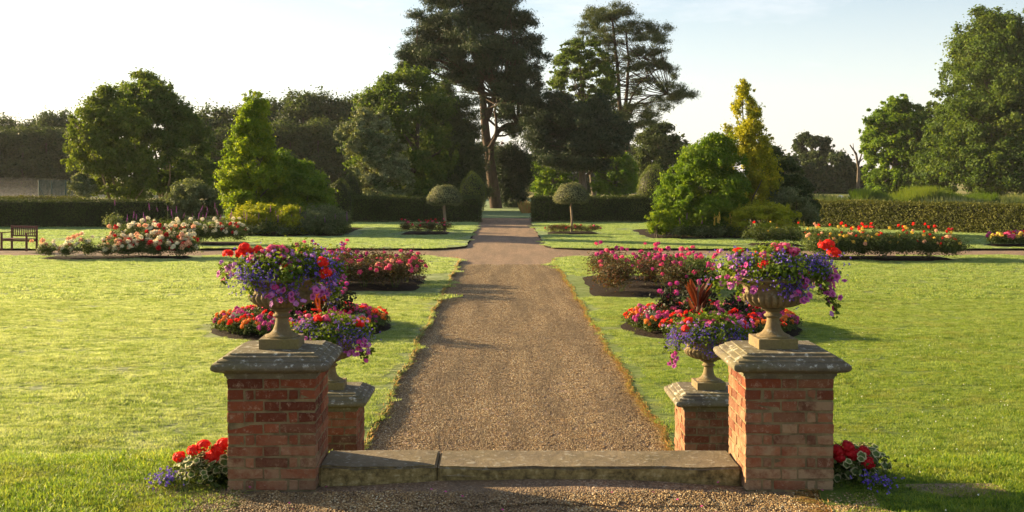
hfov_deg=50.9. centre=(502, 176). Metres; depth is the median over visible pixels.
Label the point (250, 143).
golden tree
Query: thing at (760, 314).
bedding plant
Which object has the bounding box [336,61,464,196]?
broadleaf tree
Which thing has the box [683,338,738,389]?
stone urn
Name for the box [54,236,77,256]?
rose bush
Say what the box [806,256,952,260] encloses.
flower bed soil
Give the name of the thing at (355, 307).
bedding plant
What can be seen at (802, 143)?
park tree
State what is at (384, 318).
bedding plant
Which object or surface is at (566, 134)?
cedar tree
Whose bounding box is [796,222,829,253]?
rose bush
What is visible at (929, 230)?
rose bush
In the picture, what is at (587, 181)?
woodland tree
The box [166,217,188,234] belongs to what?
rose bush
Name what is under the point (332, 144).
woodland tree
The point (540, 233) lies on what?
lawn
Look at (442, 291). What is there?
dry edge grass
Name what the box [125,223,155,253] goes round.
rose bush
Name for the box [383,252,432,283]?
rose bush
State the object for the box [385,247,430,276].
rose bush
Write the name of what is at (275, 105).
woodland tree
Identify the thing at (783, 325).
bedding plant
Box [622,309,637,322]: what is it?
bedding plant
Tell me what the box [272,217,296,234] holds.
border perennial
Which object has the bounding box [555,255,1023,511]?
lawn
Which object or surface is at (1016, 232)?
bedding plant
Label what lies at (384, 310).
bedding plant
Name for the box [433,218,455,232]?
rose bush
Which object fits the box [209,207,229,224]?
border perennial
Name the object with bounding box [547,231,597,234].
flower bed soil
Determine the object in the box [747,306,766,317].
bedding plant
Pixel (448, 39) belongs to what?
scots pine
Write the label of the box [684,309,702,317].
bedding plant
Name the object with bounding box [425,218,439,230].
rose bush
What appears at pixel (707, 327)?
urn planting
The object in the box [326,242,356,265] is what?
rose bush
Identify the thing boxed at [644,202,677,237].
golden shrub
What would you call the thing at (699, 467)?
stone slab
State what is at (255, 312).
bedding plant
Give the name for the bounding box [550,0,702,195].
scots pine
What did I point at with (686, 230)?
border perennial
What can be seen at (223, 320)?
bedding plant
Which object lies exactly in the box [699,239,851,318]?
urn planting
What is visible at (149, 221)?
border perennial
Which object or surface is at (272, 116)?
woodland tree
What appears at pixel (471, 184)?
topiary tree
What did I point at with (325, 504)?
gravel pebbles
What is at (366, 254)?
rose bush
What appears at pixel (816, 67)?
sky
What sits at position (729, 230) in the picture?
border perennial
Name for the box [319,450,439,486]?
stone slab
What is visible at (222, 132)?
woodland tree
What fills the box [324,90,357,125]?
woodland tree
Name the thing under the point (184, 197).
grey shrub
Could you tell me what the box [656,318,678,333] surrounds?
bedding plant
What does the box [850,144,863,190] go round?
dead tree
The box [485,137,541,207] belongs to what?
dark conifer
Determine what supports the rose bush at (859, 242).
on the flower bed soil at (902, 258)
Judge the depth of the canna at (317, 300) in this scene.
19.16 m
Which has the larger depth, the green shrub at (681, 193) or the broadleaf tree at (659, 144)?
the broadleaf tree at (659, 144)
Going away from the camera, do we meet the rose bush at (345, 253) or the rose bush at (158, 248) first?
the rose bush at (345, 253)
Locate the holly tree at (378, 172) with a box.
[333,98,415,198]
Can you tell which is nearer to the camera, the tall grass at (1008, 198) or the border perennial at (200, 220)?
the border perennial at (200, 220)
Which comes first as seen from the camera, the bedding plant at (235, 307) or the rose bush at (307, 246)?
the bedding plant at (235, 307)
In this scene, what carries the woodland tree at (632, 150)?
on the ground at (960, 187)
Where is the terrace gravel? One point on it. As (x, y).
(531, 485)
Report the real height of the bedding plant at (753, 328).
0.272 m
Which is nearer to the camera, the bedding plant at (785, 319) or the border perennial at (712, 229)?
the bedding plant at (785, 319)
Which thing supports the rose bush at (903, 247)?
on the flower bed soil at (902, 258)
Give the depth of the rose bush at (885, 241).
34.66 m
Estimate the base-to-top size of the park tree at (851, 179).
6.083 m
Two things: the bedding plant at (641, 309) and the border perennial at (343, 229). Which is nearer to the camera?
the bedding plant at (641, 309)
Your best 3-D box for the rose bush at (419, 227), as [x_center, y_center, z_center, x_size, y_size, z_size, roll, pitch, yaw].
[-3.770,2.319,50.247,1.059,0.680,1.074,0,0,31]
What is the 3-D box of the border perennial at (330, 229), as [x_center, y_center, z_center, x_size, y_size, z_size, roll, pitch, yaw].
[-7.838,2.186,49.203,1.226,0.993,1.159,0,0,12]
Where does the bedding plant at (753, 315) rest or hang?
on the flower bed soil at (660, 333)
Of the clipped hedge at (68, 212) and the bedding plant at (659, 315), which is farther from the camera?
the clipped hedge at (68, 212)
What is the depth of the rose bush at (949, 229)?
35.48 m
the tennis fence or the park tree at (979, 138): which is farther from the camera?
the park tree at (979, 138)
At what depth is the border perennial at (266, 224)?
48.91 m
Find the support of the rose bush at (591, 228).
on the flower bed soil at (569, 232)
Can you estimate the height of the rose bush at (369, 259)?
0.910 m
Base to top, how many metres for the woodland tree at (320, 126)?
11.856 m
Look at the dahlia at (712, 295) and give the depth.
19.69 m
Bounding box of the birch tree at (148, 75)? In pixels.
[115,67,181,191]
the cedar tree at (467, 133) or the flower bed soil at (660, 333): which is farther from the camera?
the cedar tree at (467, 133)
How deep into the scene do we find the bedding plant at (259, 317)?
18.12 m
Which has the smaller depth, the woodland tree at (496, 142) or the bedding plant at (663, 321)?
the bedding plant at (663, 321)
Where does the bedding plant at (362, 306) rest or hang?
on the flower bed soil at (252, 336)
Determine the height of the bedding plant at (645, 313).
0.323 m
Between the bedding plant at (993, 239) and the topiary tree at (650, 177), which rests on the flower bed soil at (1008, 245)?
the bedding plant at (993, 239)
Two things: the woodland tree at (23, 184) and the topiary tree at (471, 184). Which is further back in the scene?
the woodland tree at (23, 184)
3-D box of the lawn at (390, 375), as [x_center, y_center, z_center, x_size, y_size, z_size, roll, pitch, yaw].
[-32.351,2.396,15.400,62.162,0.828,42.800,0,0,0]
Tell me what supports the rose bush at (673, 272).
on the flower bed soil at (640, 288)
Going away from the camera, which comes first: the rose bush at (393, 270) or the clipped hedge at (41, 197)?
the rose bush at (393, 270)
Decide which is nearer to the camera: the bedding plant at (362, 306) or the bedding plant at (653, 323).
the bedding plant at (653, 323)
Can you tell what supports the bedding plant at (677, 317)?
on the flower bed soil at (660, 333)
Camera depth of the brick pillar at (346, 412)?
9.55 m
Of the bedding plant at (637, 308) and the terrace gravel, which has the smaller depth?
the terrace gravel
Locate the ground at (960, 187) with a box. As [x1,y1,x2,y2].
[3,178,1021,221]
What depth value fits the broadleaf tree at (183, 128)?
77.73 m
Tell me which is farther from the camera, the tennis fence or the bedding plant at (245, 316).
the tennis fence
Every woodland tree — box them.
[0,112,29,193]
[0,123,46,195]
[0,125,25,195]
[7,115,38,193]
[10,123,66,195]
[20,105,74,191]
[41,125,91,195]
[175,131,233,196]
[183,98,234,151]
[208,122,234,195]
[217,103,241,127]
[234,97,278,124]
[245,120,281,163]
[265,91,288,127]
[270,114,316,161]
[275,85,338,161]
[288,116,344,188]
[297,83,343,149]
[313,117,359,187]
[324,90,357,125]
[477,140,501,183]
[567,157,618,192]
[617,145,640,191]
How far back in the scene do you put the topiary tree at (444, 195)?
51.03 m
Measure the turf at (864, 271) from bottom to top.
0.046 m
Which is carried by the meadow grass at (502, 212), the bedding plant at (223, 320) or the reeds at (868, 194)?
the reeds at (868, 194)
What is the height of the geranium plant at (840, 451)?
0.286 m
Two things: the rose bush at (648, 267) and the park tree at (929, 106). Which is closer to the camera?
the rose bush at (648, 267)
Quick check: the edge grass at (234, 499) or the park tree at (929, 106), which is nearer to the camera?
the edge grass at (234, 499)
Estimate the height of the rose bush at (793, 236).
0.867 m
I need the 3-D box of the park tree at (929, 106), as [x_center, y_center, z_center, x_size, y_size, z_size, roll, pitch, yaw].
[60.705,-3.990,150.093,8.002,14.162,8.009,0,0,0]
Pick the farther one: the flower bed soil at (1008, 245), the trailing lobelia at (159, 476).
the flower bed soil at (1008, 245)
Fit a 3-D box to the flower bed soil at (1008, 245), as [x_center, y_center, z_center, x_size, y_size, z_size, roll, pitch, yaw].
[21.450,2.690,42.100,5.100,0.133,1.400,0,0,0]
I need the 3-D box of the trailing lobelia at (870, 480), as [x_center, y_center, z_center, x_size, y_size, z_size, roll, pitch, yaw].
[2.355,1.965,6.862,0.390,0.178,0.438,0,0,39]
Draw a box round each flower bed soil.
[43,255,190,259]
[169,227,361,235]
[198,241,249,244]
[210,316,391,340]
[312,275,426,290]
[401,231,448,234]
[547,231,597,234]
[583,275,716,296]
[621,320,802,339]
[632,229,804,238]
[747,243,801,246]
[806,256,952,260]
[986,243,1023,246]
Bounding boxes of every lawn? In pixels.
[0,255,459,511]
[3,222,478,249]
[531,222,1023,249]
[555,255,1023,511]
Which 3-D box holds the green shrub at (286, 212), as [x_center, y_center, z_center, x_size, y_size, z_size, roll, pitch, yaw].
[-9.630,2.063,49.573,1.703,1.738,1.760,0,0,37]
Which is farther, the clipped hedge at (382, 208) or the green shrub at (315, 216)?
the clipped hedge at (382, 208)
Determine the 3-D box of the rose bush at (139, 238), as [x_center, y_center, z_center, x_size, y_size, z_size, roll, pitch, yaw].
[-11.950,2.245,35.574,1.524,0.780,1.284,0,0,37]
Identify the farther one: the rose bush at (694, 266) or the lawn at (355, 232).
the lawn at (355, 232)
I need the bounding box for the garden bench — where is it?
[0,225,37,250]
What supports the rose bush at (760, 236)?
on the flower bed soil at (754, 244)
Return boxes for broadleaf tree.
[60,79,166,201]
[117,77,222,199]
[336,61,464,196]
[530,155,578,196]
[589,151,640,195]
[632,119,690,186]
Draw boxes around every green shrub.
[259,147,344,210]
[274,204,307,234]
[297,203,352,234]
[648,131,754,235]
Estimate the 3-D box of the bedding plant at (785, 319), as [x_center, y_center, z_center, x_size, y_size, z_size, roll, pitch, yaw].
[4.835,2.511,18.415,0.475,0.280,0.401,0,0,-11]
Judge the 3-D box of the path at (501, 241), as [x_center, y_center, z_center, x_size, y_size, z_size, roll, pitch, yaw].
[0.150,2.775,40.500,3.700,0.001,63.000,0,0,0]
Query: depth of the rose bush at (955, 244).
34.54 m
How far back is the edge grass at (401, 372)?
14.76 m
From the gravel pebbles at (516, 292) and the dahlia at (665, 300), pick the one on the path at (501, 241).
the gravel pebbles at (516, 292)
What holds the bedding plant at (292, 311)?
on the flower bed soil at (252, 336)
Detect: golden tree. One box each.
[212,89,294,229]
[720,78,783,226]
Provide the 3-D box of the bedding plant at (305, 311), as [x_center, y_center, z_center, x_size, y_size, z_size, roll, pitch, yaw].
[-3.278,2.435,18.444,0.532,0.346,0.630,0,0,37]
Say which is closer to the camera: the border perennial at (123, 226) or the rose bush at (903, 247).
the rose bush at (903, 247)
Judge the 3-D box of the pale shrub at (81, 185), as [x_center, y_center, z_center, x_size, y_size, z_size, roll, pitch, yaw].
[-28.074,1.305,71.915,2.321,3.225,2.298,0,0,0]
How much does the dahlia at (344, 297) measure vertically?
0.874 m
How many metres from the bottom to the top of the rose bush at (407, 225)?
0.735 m
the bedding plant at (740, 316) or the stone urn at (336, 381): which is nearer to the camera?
the stone urn at (336, 381)
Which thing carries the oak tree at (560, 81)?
on the meadow grass at (502, 212)
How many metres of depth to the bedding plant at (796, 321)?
18.68 m
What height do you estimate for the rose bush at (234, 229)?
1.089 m
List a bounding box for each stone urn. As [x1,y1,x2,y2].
[238,273,322,348]
[307,335,356,389]
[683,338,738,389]
[729,272,815,349]
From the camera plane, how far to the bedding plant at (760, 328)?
17.89 m
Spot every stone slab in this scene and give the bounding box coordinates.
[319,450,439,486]
[438,450,740,485]
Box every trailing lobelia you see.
[143,459,187,491]
[844,467,905,498]
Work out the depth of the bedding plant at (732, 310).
18.43 m
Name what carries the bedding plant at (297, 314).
on the flower bed soil at (252, 336)
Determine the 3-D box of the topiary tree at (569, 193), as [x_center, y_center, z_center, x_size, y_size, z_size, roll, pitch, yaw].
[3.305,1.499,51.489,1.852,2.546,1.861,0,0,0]
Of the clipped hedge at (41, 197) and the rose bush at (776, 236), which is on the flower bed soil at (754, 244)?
the rose bush at (776, 236)
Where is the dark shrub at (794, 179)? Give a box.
[755,141,823,229]
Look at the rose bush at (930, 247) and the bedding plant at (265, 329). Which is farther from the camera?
the rose bush at (930, 247)
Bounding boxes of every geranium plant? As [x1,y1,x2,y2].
[160,439,227,491]
[179,438,228,491]
[833,440,911,489]
[835,440,908,482]
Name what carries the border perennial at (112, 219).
on the lawn at (355, 232)
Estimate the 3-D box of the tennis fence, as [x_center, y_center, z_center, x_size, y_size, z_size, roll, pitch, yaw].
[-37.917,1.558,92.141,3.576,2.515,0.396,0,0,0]
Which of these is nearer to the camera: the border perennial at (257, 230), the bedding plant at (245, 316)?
the bedding plant at (245, 316)
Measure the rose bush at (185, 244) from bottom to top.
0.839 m
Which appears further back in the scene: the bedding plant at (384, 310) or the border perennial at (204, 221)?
the border perennial at (204, 221)
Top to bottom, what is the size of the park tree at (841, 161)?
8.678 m
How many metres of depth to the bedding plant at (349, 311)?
18.68 m
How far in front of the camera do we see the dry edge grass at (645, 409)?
12.58 m
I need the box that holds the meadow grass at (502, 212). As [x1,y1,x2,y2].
[149,200,531,217]
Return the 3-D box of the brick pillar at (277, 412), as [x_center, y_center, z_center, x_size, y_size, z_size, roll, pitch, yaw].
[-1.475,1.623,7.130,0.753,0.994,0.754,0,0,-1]
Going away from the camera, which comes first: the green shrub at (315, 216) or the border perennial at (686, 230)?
the border perennial at (686, 230)
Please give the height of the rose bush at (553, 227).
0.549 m
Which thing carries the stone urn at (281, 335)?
on the brick pillar at (277, 412)
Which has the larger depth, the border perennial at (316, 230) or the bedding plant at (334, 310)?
the border perennial at (316, 230)
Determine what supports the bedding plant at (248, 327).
on the flower bed soil at (252, 336)
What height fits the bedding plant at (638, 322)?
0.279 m
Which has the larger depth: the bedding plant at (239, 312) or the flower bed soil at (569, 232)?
the flower bed soil at (569, 232)
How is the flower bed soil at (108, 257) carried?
on the lawn at (390, 375)
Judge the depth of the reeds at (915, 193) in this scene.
102.53 m
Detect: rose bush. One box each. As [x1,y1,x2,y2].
[29,238,58,258]
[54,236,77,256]
[71,231,99,256]
[90,237,120,256]
[96,223,130,254]
[98,233,142,256]
[122,218,153,235]
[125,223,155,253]
[129,233,162,255]
[138,235,179,256]
[140,216,167,237]
[145,223,176,253]
[155,232,203,256]
[156,223,205,254]
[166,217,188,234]
[184,217,212,242]
[199,217,228,241]
[220,217,252,242]
[292,239,328,251]
[295,240,323,249]
[309,246,358,283]
[324,238,368,265]
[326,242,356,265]
[341,255,385,286]
[353,246,392,268]
[355,252,419,281]
[371,254,420,288]
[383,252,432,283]
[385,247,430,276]
[396,218,415,232]
[410,219,429,231]
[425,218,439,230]
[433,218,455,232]
[544,223,561,231]
[556,224,573,232]
[568,224,585,233]
[579,240,629,276]
[581,223,604,231]
[584,248,651,293]
[587,248,637,286]
[627,242,671,277]
[630,246,679,286]
[651,253,706,290]
[660,245,709,278]
[669,249,728,290]
[673,246,722,282]
[737,221,770,243]
[762,221,789,241]
[777,222,804,243]
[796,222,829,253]
[797,226,839,257]
[811,225,862,257]
[823,221,851,255]
[839,222,878,256]
[843,226,883,258]
[857,225,902,258]
[862,222,892,256]
[876,225,920,256]
[890,222,922,252]
[903,229,945,259]
[912,223,945,254]
[928,227,963,255]
[934,229,975,256]
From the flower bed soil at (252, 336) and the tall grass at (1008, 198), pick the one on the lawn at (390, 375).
the flower bed soil at (252, 336)
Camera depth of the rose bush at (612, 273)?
24.47 m
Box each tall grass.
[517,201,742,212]
[759,191,1023,203]
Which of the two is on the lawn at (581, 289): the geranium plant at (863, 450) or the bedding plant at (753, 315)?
the geranium plant at (863, 450)
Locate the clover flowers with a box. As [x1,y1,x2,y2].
[840,332,1018,510]
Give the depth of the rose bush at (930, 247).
34.66 m
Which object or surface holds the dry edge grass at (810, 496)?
on the lawn at (581, 289)
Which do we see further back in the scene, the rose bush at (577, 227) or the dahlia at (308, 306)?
the rose bush at (577, 227)
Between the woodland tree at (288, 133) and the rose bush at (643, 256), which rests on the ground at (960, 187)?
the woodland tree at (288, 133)
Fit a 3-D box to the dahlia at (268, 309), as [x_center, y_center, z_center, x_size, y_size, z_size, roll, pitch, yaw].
[-3.991,2.303,18.896,0.659,0.826,0.882,0,0,0]
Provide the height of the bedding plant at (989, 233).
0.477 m
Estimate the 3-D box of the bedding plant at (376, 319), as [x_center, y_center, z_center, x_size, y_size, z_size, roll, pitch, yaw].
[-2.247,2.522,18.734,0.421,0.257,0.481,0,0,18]
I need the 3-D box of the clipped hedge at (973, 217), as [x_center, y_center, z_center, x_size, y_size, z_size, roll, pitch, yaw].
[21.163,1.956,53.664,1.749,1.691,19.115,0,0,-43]
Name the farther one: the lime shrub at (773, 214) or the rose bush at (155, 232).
the lime shrub at (773, 214)
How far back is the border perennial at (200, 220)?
51.14 m
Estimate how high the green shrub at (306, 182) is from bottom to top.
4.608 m
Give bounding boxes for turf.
[0,222,1023,300]
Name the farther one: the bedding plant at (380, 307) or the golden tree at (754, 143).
the golden tree at (754, 143)
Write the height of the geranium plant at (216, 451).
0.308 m
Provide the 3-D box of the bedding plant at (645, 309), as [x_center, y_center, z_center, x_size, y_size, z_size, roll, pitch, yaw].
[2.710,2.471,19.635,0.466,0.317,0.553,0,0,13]
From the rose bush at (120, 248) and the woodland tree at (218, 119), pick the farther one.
the woodland tree at (218, 119)
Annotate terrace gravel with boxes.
[99,479,1014,511]
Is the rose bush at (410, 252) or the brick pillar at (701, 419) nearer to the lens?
the brick pillar at (701, 419)
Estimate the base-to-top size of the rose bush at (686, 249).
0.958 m
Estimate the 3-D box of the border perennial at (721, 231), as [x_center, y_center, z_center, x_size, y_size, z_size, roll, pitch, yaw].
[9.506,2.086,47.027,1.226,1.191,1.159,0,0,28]
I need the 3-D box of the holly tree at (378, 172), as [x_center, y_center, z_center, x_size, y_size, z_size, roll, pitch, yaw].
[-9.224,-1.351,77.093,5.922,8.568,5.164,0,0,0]
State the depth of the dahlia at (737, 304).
18.79 m
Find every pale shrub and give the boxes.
[66,172,101,198]
[766,186,823,225]
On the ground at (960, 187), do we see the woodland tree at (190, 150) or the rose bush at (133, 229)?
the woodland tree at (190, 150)
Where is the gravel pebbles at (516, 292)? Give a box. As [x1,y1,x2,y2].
[365,264,665,454]
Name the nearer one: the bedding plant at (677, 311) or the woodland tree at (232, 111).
the bedding plant at (677, 311)
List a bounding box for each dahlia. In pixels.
[257,306,274,316]
[296,284,319,312]
[320,280,356,313]
[648,281,688,317]
[674,277,718,312]
[717,292,754,318]
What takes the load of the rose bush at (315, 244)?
on the flower bed soil at (403, 285)
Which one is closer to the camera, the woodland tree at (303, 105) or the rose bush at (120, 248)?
the rose bush at (120, 248)
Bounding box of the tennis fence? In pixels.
[38,180,75,197]
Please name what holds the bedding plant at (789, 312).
on the flower bed soil at (660, 333)
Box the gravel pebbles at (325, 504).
[181,488,891,511]
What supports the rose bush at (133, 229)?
on the flower bed soil at (223, 243)
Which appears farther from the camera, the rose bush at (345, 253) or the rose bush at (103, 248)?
the rose bush at (103, 248)
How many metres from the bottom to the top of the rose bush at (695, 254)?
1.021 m
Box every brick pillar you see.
[210,340,342,491]
[328,382,374,452]
[664,382,728,451]
[713,340,851,491]
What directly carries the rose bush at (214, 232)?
on the flower bed soil at (223, 243)
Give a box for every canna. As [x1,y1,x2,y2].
[314,285,333,312]
[685,277,711,310]
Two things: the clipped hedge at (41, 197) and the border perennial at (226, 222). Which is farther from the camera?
the clipped hedge at (41, 197)
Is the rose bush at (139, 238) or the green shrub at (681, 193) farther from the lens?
the green shrub at (681, 193)
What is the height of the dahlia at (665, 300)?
0.870 m
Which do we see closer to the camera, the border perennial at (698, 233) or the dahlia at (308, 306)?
the dahlia at (308, 306)
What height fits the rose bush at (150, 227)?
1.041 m
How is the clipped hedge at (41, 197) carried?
on the ground at (960, 187)
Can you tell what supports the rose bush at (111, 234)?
on the flower bed soil at (108, 257)
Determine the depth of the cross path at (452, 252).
39.43 m
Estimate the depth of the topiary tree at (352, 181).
67.64 m
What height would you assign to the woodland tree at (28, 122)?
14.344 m
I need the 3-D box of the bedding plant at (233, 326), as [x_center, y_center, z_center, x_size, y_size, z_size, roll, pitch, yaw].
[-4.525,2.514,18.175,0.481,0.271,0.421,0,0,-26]
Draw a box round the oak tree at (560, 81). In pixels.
[546,35,620,196]
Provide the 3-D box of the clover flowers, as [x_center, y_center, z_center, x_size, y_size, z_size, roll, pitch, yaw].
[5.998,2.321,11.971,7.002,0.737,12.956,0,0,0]
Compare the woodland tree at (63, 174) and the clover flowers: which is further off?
the woodland tree at (63, 174)
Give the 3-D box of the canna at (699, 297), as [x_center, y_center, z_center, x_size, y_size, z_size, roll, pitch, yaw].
[3.477,2.197,19.099,0.517,0.885,0.516,0,0,0]
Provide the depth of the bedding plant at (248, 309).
19.02 m
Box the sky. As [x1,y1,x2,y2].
[0,0,1023,173]
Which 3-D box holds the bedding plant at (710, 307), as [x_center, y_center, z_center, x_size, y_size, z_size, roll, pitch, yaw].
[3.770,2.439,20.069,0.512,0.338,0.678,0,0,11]
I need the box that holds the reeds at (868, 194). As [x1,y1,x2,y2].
[845,187,892,200]
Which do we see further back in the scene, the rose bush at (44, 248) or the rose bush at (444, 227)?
the rose bush at (444, 227)
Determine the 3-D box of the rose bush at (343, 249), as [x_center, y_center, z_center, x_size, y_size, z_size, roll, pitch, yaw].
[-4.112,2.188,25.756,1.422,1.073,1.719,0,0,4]
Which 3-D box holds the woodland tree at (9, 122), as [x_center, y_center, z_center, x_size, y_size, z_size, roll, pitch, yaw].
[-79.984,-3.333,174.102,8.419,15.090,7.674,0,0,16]
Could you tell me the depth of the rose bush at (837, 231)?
35.77 m
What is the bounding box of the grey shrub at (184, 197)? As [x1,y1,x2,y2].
[156,174,226,221]
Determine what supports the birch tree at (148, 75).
on the meadow grass at (502, 212)
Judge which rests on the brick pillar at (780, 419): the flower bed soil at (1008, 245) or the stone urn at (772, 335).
the stone urn at (772, 335)
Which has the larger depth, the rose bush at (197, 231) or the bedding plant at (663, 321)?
the rose bush at (197, 231)
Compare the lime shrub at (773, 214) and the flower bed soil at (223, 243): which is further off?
the lime shrub at (773, 214)
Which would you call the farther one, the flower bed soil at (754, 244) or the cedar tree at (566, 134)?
the cedar tree at (566, 134)
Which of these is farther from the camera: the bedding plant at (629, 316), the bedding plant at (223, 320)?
the bedding plant at (629, 316)
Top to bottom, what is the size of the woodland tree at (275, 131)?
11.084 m
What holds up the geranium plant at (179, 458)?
on the lawn at (390, 375)
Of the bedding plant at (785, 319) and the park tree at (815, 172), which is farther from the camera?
the park tree at (815, 172)
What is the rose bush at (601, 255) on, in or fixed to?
on the flower bed soil at (640, 288)
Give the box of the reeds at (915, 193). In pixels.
[885,184,1000,202]
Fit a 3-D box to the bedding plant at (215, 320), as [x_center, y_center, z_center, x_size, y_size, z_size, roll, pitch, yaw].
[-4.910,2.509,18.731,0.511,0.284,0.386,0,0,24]
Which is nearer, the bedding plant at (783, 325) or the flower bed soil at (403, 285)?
the bedding plant at (783, 325)
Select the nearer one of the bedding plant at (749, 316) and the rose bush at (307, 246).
the bedding plant at (749, 316)
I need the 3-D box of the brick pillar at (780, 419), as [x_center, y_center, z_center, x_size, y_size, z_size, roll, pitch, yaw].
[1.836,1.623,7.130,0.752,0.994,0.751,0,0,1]
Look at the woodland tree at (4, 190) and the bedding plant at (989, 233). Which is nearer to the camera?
the bedding plant at (989, 233)
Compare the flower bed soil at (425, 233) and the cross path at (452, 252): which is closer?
the cross path at (452, 252)
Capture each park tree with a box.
[780,152,805,179]
[790,131,834,164]
[801,157,835,193]
[816,147,855,193]
[841,163,866,193]
[857,94,932,194]
[902,4,1023,195]
[917,97,957,192]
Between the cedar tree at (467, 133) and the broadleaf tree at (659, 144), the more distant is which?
the broadleaf tree at (659, 144)
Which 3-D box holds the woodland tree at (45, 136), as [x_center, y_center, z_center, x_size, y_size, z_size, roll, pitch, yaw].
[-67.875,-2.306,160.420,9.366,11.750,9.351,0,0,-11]
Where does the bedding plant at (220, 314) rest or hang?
on the flower bed soil at (252, 336)
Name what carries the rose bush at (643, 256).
on the flower bed soil at (640, 288)
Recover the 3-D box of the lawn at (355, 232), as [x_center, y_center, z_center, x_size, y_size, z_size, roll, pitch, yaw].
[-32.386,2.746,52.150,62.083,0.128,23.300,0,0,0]
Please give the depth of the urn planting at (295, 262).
6.97 m
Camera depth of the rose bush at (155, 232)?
35.97 m
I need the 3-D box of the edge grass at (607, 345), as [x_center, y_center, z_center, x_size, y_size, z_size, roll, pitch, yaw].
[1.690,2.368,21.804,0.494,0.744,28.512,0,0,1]
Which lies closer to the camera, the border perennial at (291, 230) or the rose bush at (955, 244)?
the rose bush at (955, 244)
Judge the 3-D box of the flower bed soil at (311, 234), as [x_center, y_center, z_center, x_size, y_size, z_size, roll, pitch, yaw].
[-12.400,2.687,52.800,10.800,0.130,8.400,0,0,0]
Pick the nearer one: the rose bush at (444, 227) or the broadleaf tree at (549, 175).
the rose bush at (444, 227)
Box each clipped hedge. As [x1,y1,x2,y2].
[0,194,80,201]
[0,197,184,226]
[348,194,482,221]
[529,193,656,221]
[757,198,1023,233]
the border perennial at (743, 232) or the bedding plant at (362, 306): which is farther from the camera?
the border perennial at (743, 232)
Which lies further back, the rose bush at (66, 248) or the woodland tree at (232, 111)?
the woodland tree at (232, 111)
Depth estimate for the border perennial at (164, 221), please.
51.45 m
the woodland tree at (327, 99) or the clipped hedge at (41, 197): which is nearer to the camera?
the clipped hedge at (41, 197)
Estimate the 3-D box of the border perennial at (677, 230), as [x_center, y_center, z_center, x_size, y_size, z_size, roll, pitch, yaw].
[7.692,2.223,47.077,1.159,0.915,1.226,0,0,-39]
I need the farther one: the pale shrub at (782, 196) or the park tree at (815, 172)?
the park tree at (815, 172)
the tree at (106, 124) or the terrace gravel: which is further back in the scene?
the tree at (106, 124)
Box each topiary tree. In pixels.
[331,178,354,221]
[341,169,361,195]
[426,184,462,231]
[459,171,486,211]
[552,182,589,231]
[636,163,665,210]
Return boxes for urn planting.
[216,235,355,310]
[290,306,380,364]
[657,307,753,367]
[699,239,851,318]
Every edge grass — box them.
[219,488,250,511]
[364,256,460,446]
[364,258,461,447]
[553,259,674,450]
[554,258,672,447]
[612,358,672,450]
[786,488,831,511]
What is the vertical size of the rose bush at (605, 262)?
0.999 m
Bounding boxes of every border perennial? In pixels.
[101,202,125,231]
[118,214,146,231]
[141,205,163,225]
[159,207,176,224]
[187,213,210,224]
[198,206,215,226]
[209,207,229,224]
[217,209,235,230]
[231,214,255,234]
[248,215,271,234]
[257,205,280,234]
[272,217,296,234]
[282,215,303,234]
[297,207,315,234]
[306,223,329,234]
[320,216,340,235]
[332,214,352,234]
[665,220,690,237]
[681,217,704,237]
[693,217,714,237]
[702,213,724,237]
[709,212,730,237]
[719,215,743,237]
[733,219,750,236]
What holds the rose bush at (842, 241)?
on the flower bed soil at (902, 258)
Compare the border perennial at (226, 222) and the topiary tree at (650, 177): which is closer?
the border perennial at (226, 222)
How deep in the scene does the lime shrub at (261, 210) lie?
49.84 m
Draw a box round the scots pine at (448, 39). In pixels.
[388,0,553,207]
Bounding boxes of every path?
[0,249,1023,257]
[367,218,665,452]
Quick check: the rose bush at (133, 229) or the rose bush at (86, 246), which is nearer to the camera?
the rose bush at (86, 246)
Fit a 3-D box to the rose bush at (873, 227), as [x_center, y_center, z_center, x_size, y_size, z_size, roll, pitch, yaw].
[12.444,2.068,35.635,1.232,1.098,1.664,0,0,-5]
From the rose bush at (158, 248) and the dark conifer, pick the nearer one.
the rose bush at (158, 248)
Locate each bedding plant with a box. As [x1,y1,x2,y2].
[206,313,228,328]
[211,310,228,323]
[215,315,234,330]
[220,318,249,333]
[230,306,247,313]
[230,310,250,322]
[234,318,262,335]
[236,313,259,331]
[242,305,260,315]
[247,307,270,321]
[253,314,273,327]
[256,309,288,322]
[256,320,273,334]
[288,310,302,320]
[289,307,303,314]
[294,308,321,321]
[324,306,342,314]
[332,302,363,311]
[337,304,355,315]
[347,310,367,319]
[354,303,370,313]
[354,307,377,318]
[356,316,370,327]
[360,305,374,313]
[366,315,383,327]
[370,308,391,322]
[371,306,386,313]
[371,312,390,325]
[620,310,643,325]
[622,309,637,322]
[625,306,639,312]
[631,313,651,328]
[635,306,660,314]
[635,316,660,331]
[640,307,656,316]
[641,304,650,313]
[645,310,672,323]
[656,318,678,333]
[666,306,690,321]
[666,312,686,323]
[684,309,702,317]
[699,302,715,313]
[709,307,734,317]
[713,300,731,313]
[721,314,748,324]
[723,308,749,320]
[734,308,763,322]
[737,320,757,334]
[741,312,765,326]
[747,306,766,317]
[750,319,766,332]
[757,312,784,324]
[779,315,796,331]
[780,319,790,331]
[784,310,803,325]
[785,314,801,327]
[985,231,1003,242]
[986,232,1003,244]
[1000,232,1015,243]
[1008,231,1023,243]
[1011,230,1023,243]
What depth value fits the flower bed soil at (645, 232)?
48.07 m
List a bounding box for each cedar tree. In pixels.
[403,78,500,206]
[516,83,638,190]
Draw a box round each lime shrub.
[227,199,282,233]
[723,199,802,236]
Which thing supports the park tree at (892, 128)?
on the ground at (960, 187)

